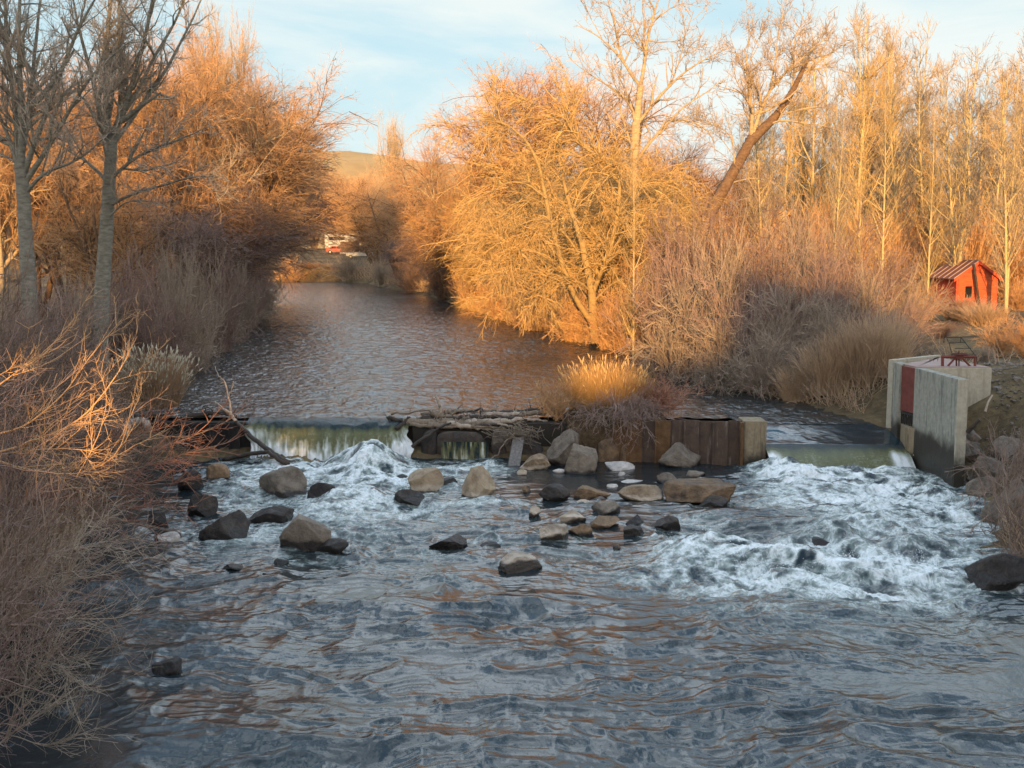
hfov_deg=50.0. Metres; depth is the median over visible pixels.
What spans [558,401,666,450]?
island
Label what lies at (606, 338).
shrub
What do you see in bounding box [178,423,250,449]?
sheet pile wall
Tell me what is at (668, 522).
boulder
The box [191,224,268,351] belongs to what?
shrub
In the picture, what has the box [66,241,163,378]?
shrub
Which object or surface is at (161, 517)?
rock
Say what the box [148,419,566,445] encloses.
weir
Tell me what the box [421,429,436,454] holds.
block
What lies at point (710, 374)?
shrub
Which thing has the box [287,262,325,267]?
shrub
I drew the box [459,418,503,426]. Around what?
drift log
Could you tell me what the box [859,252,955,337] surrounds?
shrub
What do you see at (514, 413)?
drift log
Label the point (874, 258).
shrub
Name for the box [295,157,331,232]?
willow tree
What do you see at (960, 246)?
poplar tree
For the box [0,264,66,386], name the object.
shrub
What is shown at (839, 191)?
poplar tree
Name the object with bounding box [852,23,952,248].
poplar tree
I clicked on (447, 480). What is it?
rock
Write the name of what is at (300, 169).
willow tree
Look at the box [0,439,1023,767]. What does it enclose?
river
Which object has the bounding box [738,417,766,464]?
pier
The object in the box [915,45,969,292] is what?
poplar tree
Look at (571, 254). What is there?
willow tree
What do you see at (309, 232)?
willow tree
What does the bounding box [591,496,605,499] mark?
rock
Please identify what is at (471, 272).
willow tree
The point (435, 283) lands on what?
shrub
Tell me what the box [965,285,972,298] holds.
window
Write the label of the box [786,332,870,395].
reed clump
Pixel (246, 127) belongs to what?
willow tree
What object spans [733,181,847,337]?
shrub
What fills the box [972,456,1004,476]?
boulder
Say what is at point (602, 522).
boulder
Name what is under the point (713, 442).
sheet pile wall
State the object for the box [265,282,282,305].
shrub
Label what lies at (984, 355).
shrub
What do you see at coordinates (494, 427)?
drift log
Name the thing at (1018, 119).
poplar tree
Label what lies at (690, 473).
rock
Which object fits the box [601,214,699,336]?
shrub
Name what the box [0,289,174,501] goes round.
willow shrub
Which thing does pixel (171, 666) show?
rock
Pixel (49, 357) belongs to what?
willow shrub
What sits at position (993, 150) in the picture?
poplar tree
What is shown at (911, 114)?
poplar tree
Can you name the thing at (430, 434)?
drift log
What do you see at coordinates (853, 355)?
reed clump
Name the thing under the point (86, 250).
willow tree
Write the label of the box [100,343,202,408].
plume grass
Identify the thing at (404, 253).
willow tree
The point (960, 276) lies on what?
shed
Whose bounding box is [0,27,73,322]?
willow tree
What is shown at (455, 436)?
block
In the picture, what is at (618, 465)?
boulder
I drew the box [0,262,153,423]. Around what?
willow shrub
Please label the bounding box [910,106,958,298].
poplar tree
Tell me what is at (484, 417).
drift log
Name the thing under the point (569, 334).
shrub
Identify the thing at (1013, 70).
poplar tree
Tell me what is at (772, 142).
poplar tree
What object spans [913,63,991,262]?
poplar tree
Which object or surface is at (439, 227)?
willow tree
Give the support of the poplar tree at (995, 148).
on the ground at (876, 410)
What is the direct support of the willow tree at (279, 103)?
on the ground at (876, 410)
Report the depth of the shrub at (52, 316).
29.88 m
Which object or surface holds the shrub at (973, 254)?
on the ground at (876, 410)
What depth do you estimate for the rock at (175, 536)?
20.69 m
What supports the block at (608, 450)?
on the ground at (876, 410)
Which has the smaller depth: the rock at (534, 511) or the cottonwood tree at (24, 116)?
the rock at (534, 511)
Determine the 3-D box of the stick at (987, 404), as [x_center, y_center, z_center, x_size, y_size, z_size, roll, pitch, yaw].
[10.909,0.448,25.145,0.340,0.387,0.063,-6,10,-43]
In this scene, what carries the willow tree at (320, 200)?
on the ground at (876, 410)
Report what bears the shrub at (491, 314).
on the ground at (876, 410)
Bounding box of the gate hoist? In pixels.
[941,351,975,365]
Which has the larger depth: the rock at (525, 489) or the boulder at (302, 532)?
the rock at (525, 489)
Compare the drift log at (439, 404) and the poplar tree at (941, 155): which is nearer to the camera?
the drift log at (439, 404)
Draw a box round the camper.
[325,234,352,247]
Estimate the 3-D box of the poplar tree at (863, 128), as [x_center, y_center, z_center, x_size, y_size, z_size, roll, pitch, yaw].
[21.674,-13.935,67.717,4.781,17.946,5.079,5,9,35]
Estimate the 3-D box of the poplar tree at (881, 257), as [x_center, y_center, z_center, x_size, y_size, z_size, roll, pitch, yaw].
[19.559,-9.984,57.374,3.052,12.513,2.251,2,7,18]
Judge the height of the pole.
2.894 m
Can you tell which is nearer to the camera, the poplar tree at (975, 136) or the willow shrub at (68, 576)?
the willow shrub at (68, 576)
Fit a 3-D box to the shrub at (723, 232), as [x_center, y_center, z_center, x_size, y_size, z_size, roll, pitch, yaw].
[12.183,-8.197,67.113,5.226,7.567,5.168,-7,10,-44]
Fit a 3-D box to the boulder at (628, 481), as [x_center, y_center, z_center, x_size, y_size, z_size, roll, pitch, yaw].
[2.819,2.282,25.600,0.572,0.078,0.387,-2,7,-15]
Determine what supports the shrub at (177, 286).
on the ground at (876, 410)
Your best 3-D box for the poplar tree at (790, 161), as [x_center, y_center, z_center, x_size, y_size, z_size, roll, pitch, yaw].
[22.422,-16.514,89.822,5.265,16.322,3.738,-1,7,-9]
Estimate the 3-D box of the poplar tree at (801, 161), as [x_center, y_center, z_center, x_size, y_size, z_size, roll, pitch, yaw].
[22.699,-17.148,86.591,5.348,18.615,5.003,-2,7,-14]
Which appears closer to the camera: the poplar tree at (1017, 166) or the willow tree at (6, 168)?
the willow tree at (6, 168)
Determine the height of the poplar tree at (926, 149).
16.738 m
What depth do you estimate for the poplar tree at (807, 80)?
86.56 m
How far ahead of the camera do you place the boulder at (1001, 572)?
18.03 m
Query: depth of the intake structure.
26.74 m
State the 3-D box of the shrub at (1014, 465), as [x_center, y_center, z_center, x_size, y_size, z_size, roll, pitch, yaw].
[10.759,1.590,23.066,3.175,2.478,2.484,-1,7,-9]
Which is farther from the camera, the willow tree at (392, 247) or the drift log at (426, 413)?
the willow tree at (392, 247)
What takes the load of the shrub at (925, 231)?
on the ground at (876, 410)
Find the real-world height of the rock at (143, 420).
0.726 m
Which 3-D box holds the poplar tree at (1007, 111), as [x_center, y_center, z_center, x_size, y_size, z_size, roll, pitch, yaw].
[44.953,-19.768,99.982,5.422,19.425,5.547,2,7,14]
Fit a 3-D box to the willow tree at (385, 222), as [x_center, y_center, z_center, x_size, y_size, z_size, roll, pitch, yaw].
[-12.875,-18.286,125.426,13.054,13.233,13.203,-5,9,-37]
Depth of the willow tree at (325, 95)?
76.08 m
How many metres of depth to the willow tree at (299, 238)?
91.19 m
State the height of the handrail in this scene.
0.841 m
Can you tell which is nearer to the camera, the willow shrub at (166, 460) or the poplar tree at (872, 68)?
the willow shrub at (166, 460)
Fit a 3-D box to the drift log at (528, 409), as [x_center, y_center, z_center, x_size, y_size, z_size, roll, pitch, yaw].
[-0.016,0.612,29.336,1.708,0.485,0.258,1,7,8]
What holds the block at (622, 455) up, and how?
on the ground at (876, 410)
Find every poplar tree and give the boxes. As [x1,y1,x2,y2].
[610,152,654,358]
[722,112,758,212]
[724,62,791,283]
[730,66,779,217]
[732,118,755,206]
[743,105,773,201]
[750,84,791,219]
[755,93,794,228]
[763,94,808,223]
[764,54,808,236]
[772,21,847,227]
[772,56,819,216]
[772,61,823,228]
[775,47,831,222]
[801,36,842,220]
[803,75,855,227]
[804,85,840,227]
[809,89,858,284]
[815,59,859,216]
[822,8,897,236]
[826,6,903,262]
[830,0,913,245]
[830,83,862,220]
[840,85,884,284]
[847,63,890,226]
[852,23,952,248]
[853,45,882,176]
[857,73,913,284]
[860,35,929,229]
[862,47,907,208]
[869,57,933,222]
[872,13,919,233]
[877,45,921,220]
[886,12,954,223]
[886,50,916,222]
[890,32,946,272]
[898,87,935,212]
[902,67,944,220]
[908,76,950,221]
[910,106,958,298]
[911,31,1001,265]
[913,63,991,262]
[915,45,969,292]
[929,103,949,213]
[930,107,965,213]
[938,42,1019,244]
[938,74,990,211]
[945,112,964,199]
[949,90,1014,223]
[960,57,1021,237]
[961,77,999,210]
[970,57,1023,266]
[974,46,1023,312]
[974,93,1008,219]
[975,77,1018,235]
[980,32,1023,237]
[986,40,1023,279]
[986,57,1023,212]
[992,55,1023,234]
[994,28,1023,224]
[1001,71,1023,254]
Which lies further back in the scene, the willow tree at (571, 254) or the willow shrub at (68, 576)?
the willow tree at (571, 254)
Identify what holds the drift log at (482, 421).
on the weir
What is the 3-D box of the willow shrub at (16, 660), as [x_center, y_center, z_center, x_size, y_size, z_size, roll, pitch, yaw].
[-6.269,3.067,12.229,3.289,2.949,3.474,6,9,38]
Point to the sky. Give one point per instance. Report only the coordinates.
(404, 55)
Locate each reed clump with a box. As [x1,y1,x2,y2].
[628,348,655,361]
[768,358,824,401]
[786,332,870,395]
[814,308,904,387]
[847,302,932,377]
[935,293,1007,321]
[945,301,1019,326]
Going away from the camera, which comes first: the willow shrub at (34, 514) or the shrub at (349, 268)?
the willow shrub at (34, 514)
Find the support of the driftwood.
on the weir
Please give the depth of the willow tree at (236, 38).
71.32 m
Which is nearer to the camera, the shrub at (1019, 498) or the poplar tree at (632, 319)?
the shrub at (1019, 498)
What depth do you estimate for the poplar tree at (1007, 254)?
56.60 m
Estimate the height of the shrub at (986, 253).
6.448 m
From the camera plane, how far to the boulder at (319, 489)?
23.72 m
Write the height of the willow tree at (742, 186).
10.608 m
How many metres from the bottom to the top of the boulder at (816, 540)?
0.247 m
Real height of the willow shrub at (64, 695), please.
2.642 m
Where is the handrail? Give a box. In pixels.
[943,337,977,364]
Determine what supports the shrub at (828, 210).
on the ground at (876, 410)
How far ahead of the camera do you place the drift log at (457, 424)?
28.53 m
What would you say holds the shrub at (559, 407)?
on the island
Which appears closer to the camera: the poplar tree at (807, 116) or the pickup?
the poplar tree at (807, 116)
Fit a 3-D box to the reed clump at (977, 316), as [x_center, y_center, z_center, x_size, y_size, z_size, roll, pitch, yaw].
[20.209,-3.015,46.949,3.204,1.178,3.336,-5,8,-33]
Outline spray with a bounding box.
[257,451,938,580]
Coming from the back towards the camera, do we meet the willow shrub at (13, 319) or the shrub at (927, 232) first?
the shrub at (927, 232)
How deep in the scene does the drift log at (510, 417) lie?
28.80 m
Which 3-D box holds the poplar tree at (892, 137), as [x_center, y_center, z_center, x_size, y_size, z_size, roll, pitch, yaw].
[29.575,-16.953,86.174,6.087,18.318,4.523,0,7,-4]
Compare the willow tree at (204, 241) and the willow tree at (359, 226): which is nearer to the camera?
the willow tree at (204, 241)
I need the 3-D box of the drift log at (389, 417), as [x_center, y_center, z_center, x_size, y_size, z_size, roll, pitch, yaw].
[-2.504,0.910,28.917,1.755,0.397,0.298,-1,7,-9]
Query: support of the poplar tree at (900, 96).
on the ground at (876, 410)
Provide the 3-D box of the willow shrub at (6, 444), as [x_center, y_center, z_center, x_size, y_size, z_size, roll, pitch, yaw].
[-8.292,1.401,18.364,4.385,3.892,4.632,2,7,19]
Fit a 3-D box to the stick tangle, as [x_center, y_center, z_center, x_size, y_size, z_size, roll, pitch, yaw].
[-0.494,1.115,28.615,3.004,1.155,1.781,0,7,0]
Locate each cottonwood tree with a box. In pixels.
[0,0,160,372]
[27,0,282,388]
[543,0,743,289]
[679,0,877,288]
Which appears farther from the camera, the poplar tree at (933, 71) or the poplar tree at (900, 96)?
the poplar tree at (900, 96)
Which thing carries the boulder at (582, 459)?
in the river at (388, 637)
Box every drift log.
[386,415,402,421]
[391,403,438,414]
[393,415,410,430]
[403,415,462,425]
[410,416,474,428]
[411,422,450,447]
[420,408,477,414]
[421,410,462,419]
[427,414,464,428]
[429,404,465,412]
[430,411,462,419]
[432,407,461,417]
[435,396,442,412]
[439,416,465,422]
[446,418,493,430]
[448,401,482,413]
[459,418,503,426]
[460,420,512,429]
[461,414,507,426]
[465,411,515,418]
[466,418,499,421]
[474,410,541,416]
[479,401,542,414]
[481,408,506,414]
[482,410,545,415]
[490,436,512,459]
[492,410,546,422]
[507,411,542,421]
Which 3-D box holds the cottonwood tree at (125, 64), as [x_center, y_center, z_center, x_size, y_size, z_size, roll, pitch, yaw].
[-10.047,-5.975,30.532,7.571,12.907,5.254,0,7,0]
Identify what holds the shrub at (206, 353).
on the ground at (876, 410)
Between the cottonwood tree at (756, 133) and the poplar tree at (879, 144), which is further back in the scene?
the poplar tree at (879, 144)
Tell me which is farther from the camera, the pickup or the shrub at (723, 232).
the pickup
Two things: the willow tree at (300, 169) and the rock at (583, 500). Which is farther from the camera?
the willow tree at (300, 169)
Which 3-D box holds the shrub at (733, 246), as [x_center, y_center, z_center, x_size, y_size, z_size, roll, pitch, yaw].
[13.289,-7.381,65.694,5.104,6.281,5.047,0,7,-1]
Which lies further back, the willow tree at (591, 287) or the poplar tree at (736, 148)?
the poplar tree at (736, 148)
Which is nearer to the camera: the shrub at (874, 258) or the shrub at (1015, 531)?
the shrub at (1015, 531)
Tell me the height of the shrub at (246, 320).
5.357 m
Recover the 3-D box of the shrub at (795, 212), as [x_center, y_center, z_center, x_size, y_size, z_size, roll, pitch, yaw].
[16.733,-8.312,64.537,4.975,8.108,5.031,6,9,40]
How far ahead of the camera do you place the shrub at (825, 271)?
37.61 m
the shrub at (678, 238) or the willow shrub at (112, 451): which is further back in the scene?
the shrub at (678, 238)
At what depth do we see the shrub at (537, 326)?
59.59 m
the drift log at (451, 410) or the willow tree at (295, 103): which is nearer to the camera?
the drift log at (451, 410)
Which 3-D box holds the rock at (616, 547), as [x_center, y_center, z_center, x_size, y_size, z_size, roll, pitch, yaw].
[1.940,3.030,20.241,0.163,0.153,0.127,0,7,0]
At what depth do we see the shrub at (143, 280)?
35.78 m
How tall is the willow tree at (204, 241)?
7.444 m
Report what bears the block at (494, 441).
on the ground at (876, 410)
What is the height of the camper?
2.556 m
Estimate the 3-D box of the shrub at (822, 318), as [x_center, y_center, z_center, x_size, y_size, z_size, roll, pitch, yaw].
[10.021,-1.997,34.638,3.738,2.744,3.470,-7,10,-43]
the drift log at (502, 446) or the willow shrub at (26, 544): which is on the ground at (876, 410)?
the willow shrub at (26, 544)
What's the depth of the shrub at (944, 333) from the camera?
41.89 m
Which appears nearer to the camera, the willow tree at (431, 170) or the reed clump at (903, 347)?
the reed clump at (903, 347)
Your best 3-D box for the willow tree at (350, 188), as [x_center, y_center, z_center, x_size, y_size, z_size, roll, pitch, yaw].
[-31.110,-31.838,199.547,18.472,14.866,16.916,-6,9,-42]
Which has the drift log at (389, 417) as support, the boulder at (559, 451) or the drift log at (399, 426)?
the drift log at (399, 426)
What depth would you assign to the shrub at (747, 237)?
71.93 m
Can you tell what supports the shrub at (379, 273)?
on the ground at (876, 410)
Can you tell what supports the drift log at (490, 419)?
on the weir
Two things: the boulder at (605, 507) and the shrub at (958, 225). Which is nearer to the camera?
the boulder at (605, 507)
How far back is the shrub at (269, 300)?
69.86 m
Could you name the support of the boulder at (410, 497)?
in the river at (388, 637)
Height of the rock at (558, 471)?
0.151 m
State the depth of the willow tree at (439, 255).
89.52 m
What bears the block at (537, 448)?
on the ground at (876, 410)
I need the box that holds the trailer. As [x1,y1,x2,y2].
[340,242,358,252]
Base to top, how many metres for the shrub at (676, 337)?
6.898 m
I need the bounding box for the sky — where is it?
[0,0,1023,219]
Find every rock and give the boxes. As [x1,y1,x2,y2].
[116,415,150,439]
[146,511,168,527]
[151,657,181,674]
[157,531,179,542]
[222,563,242,569]
[273,558,288,564]
[397,474,407,477]
[444,477,457,484]
[480,541,500,547]
[517,469,526,474]
[522,486,530,492]
[529,506,540,517]
[553,469,563,472]
[568,524,592,536]
[577,499,589,502]
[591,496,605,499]
[606,484,617,487]
[613,544,620,549]
[623,526,643,535]
[626,514,643,524]
[657,472,675,483]
[686,470,704,476]
[966,430,980,441]
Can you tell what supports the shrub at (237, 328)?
on the ground at (876, 410)
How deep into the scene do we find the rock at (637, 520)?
21.84 m
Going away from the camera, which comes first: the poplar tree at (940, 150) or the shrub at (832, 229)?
the shrub at (832, 229)
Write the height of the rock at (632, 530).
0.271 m
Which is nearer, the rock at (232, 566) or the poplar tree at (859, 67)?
the rock at (232, 566)
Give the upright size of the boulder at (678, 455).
0.911 m
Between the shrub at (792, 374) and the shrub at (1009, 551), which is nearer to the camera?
the shrub at (1009, 551)
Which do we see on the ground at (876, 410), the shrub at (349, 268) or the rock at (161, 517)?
the shrub at (349, 268)
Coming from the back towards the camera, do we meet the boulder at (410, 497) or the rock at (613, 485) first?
the rock at (613, 485)
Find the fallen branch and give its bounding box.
[214,367,296,464]
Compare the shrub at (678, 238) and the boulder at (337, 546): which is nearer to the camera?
the boulder at (337, 546)
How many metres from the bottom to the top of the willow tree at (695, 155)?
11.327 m
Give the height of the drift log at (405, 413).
0.366 m
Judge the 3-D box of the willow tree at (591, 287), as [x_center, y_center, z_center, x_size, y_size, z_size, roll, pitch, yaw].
[2.056,-7.516,48.366,13.866,14.403,7.624,-1,7,-10]
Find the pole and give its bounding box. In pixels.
[972,264,979,304]
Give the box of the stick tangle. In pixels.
[453,405,550,449]
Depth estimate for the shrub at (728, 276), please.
38.46 m
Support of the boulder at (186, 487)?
in the river at (388, 637)
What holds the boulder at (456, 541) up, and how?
in the river at (388, 637)
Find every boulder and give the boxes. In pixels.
[178,469,203,490]
[187,493,217,516]
[198,509,250,539]
[206,463,229,478]
[248,506,294,523]
[259,466,306,497]
[279,514,331,550]
[307,482,334,497]
[318,538,348,554]
[394,489,424,505]
[408,467,443,492]
[429,534,466,549]
[461,465,495,497]
[498,551,541,573]
[520,453,550,469]
[539,483,569,500]
[539,523,568,540]
[546,429,579,465]
[559,510,585,522]
[564,443,597,474]
[574,485,610,499]
[590,515,619,528]
[591,501,619,514]
[605,461,634,470]
[617,484,663,501]
[621,479,642,482]
[650,515,679,530]
[658,442,700,467]
[662,478,736,502]
[699,495,727,507]
[812,536,829,545]
[964,553,1023,590]
[965,442,983,460]
[965,476,999,496]
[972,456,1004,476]
[980,499,1018,524]
[993,436,1023,457]
[1000,478,1023,502]
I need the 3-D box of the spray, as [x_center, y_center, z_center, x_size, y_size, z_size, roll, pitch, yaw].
[0.793,1.908,26.054,18.201,0.702,11.662,3,8,26]
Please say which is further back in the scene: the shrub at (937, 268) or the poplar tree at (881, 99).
the poplar tree at (881, 99)
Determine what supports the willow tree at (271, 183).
on the ground at (876, 410)
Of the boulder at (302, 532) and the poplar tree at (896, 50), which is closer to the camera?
the boulder at (302, 532)
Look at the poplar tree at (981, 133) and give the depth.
82.36 m
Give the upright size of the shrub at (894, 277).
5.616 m
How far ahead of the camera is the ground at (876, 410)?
29.55 m
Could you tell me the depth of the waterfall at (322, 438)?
28.49 m
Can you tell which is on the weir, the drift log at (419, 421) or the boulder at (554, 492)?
the drift log at (419, 421)
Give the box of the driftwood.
[186,403,239,419]
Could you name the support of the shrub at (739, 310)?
on the ground at (876, 410)
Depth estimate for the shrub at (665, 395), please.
28.98 m
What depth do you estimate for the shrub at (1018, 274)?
65.66 m
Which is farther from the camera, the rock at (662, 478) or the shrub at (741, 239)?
the shrub at (741, 239)
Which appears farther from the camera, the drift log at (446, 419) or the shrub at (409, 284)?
the shrub at (409, 284)
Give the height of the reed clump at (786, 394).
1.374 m
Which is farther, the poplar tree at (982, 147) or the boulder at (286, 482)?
the poplar tree at (982, 147)
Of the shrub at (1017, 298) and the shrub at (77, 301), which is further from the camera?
the shrub at (1017, 298)
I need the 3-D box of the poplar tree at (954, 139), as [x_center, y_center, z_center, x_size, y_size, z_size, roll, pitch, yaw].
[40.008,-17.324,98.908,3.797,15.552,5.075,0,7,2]
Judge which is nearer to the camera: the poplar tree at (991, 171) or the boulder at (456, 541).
the boulder at (456, 541)
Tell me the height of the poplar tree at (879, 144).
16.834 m
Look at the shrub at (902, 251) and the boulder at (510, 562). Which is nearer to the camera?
the boulder at (510, 562)
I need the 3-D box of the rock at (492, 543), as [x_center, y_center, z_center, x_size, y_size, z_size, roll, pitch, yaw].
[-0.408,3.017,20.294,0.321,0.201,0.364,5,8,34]
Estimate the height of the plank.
0.831 m
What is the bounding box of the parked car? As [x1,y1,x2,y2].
[326,246,345,253]
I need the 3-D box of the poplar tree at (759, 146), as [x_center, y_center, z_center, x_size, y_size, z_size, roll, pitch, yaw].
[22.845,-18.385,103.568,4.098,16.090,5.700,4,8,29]
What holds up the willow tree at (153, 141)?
on the ground at (876, 410)
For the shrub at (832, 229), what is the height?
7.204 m
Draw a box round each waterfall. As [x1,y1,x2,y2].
[244,417,413,460]
[441,442,487,458]
[766,423,915,467]
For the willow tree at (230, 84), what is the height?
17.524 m
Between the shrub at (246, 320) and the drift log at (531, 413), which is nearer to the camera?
the drift log at (531, 413)
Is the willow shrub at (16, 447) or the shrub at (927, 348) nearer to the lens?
the willow shrub at (16, 447)
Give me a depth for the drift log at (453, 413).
28.95 m
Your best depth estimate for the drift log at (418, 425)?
28.58 m
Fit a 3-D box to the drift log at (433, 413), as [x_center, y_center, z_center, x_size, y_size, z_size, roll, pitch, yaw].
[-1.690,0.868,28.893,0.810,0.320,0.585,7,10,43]
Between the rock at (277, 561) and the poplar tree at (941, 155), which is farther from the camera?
the poplar tree at (941, 155)
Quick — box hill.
[2,151,814,248]
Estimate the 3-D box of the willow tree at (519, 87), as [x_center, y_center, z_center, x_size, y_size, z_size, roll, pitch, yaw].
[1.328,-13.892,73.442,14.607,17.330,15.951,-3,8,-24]
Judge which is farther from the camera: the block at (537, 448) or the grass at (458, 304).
the grass at (458, 304)
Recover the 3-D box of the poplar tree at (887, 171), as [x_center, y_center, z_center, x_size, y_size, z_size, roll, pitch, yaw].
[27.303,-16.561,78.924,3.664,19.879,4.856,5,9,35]
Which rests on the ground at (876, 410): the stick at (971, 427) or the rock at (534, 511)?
the stick at (971, 427)
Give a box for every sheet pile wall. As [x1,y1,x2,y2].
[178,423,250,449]
[612,418,741,465]
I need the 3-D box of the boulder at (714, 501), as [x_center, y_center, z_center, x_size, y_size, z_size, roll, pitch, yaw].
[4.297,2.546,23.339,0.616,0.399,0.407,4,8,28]
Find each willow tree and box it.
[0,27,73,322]
[0,33,135,315]
[0,57,159,316]
[11,126,190,314]
[33,32,211,309]
[65,2,262,313]
[100,85,364,256]
[112,184,253,317]
[115,59,343,289]
[133,49,379,284]
[134,16,268,213]
[137,0,296,297]
[159,169,337,311]
[169,62,315,215]
[173,110,342,297]
[174,11,308,292]
[180,0,270,285]
[252,159,344,285]
[257,100,335,302]
[258,186,338,266]
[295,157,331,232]
[302,165,362,247]
[313,174,357,248]
[315,168,422,266]
[315,173,381,233]
[326,161,383,234]
[328,222,398,263]
[335,170,440,280]
[361,105,420,273]
[371,130,485,286]
[377,236,434,279]
[382,105,515,299]
[388,223,452,287]
[395,219,482,289]
[401,176,498,287]
[405,51,714,347]
[417,158,552,298]
[420,51,617,257]
[449,133,600,301]
[456,195,559,298]
[486,137,702,318]
[504,130,732,327]
[518,32,695,236]
[532,154,724,301]
[623,122,751,277]
[680,146,808,245]
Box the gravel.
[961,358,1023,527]
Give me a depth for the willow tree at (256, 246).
63.07 m
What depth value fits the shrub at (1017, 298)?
59.73 m
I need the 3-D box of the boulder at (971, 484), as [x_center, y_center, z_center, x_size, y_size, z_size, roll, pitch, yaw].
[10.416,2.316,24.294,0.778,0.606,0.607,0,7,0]
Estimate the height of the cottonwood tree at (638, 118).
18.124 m
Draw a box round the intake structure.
[886,355,991,487]
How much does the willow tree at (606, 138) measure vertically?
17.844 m
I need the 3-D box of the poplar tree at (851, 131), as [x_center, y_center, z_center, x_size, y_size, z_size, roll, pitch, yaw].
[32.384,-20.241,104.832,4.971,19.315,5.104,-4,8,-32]
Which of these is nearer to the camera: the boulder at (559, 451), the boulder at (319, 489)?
the boulder at (319, 489)
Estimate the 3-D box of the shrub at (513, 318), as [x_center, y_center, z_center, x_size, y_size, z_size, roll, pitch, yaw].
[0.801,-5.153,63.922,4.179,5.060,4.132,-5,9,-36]
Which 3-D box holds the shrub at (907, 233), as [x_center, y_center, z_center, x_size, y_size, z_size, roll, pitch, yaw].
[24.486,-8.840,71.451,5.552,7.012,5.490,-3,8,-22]
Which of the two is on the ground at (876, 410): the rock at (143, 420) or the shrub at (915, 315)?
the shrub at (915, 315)
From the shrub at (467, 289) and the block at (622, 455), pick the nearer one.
the block at (622, 455)
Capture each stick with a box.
[966,419,980,433]
[984,395,992,411]
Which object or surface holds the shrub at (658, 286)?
on the ground at (876, 410)
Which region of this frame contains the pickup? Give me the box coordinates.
[346,248,372,258]
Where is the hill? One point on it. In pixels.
(354, 165)
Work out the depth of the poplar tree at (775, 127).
106.17 m
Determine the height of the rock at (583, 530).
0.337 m
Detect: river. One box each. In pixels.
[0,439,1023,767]
[123,281,871,423]
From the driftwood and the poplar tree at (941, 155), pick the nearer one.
the driftwood
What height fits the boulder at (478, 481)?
1.020 m
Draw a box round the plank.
[508,437,523,465]
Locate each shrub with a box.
[0,196,146,490]
[0,243,213,566]
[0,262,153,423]
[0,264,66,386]
[0,266,113,474]
[0,269,201,491]
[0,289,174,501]
[0,300,119,577]
[0,350,176,585]
[0,413,191,672]
[0,429,211,725]
[0,474,170,668]
[0,512,128,767]
[0,584,159,757]
[5,257,99,384]
[15,367,205,514]
[22,388,252,546]
[47,254,133,374]
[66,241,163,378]
[111,222,191,367]
[111,268,210,383]
[128,215,221,371]
[149,231,250,362]
[174,273,227,372]
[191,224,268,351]
[204,249,280,338]
[208,275,249,342]
[226,250,274,327]
[246,260,292,318]
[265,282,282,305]
[273,255,310,281]
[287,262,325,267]
[311,249,379,280]
[364,254,392,285]
[385,248,426,292]
[407,259,456,300]
[442,259,491,308]
[460,256,519,319]
[491,268,553,325]
[502,262,565,332]
[531,372,592,421]
[533,258,608,345]
[552,365,685,453]
[576,275,629,349]
[595,258,664,354]
[599,203,725,371]
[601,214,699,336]
[614,226,729,385]
[626,369,713,415]
[637,149,748,338]
[654,200,767,365]
[669,281,765,396]
[671,248,793,386]
[676,161,810,341]
[690,194,747,299]
[697,206,829,343]
[702,209,765,301]
[708,302,800,400]
[716,185,770,253]
[724,246,845,389]
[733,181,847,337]
[734,201,778,283]
[745,209,818,296]
[756,173,833,274]
[759,323,841,399]
[760,215,898,346]
[767,199,843,293]
[770,182,902,333]
[788,192,854,285]
[793,175,866,297]
[794,278,891,356]
[796,249,935,327]
[812,220,923,317]
[816,292,915,351]
[841,190,900,299]
[848,206,913,251]
[852,196,928,282]
[852,271,955,347]
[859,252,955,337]
[869,211,933,295]
[876,171,945,287]
[886,313,952,356]
[892,272,953,320]
[895,222,966,294]
[899,208,948,280]
[916,317,968,338]
[929,183,1023,299]
[939,184,985,262]
[946,417,1023,509]
[951,489,1023,555]
[956,210,1015,298]
[959,448,1023,534]
[964,307,1023,357]
[971,345,1003,362]
[978,213,1023,302]
[978,530,1023,558]
[987,418,1023,462]
[990,307,1023,357]
[997,278,1023,310]
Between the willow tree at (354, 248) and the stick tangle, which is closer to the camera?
the stick tangle
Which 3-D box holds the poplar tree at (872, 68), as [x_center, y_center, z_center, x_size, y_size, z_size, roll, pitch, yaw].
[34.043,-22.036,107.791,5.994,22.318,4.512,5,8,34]
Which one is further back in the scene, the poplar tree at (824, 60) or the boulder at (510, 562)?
the poplar tree at (824, 60)
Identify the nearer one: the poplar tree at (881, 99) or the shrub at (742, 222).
the shrub at (742, 222)
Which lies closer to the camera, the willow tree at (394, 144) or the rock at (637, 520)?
the rock at (637, 520)
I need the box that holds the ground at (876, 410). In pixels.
[0,248,1023,636]
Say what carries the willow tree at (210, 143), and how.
on the ground at (876, 410)
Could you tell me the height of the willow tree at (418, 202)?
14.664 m
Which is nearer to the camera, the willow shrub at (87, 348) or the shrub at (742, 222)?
the willow shrub at (87, 348)
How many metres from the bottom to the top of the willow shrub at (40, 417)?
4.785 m
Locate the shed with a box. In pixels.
[930,259,1003,309]
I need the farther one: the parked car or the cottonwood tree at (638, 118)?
the parked car
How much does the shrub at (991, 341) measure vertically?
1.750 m
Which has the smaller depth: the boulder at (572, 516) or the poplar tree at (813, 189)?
the boulder at (572, 516)
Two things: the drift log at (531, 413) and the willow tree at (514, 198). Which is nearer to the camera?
the drift log at (531, 413)
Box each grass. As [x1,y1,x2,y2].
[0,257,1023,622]
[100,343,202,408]
[450,287,769,356]
[550,354,658,410]
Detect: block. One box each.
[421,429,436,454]
[437,431,489,454]
[491,429,510,451]
[491,442,506,454]
[522,440,543,454]
[597,438,618,461]
[620,444,628,461]

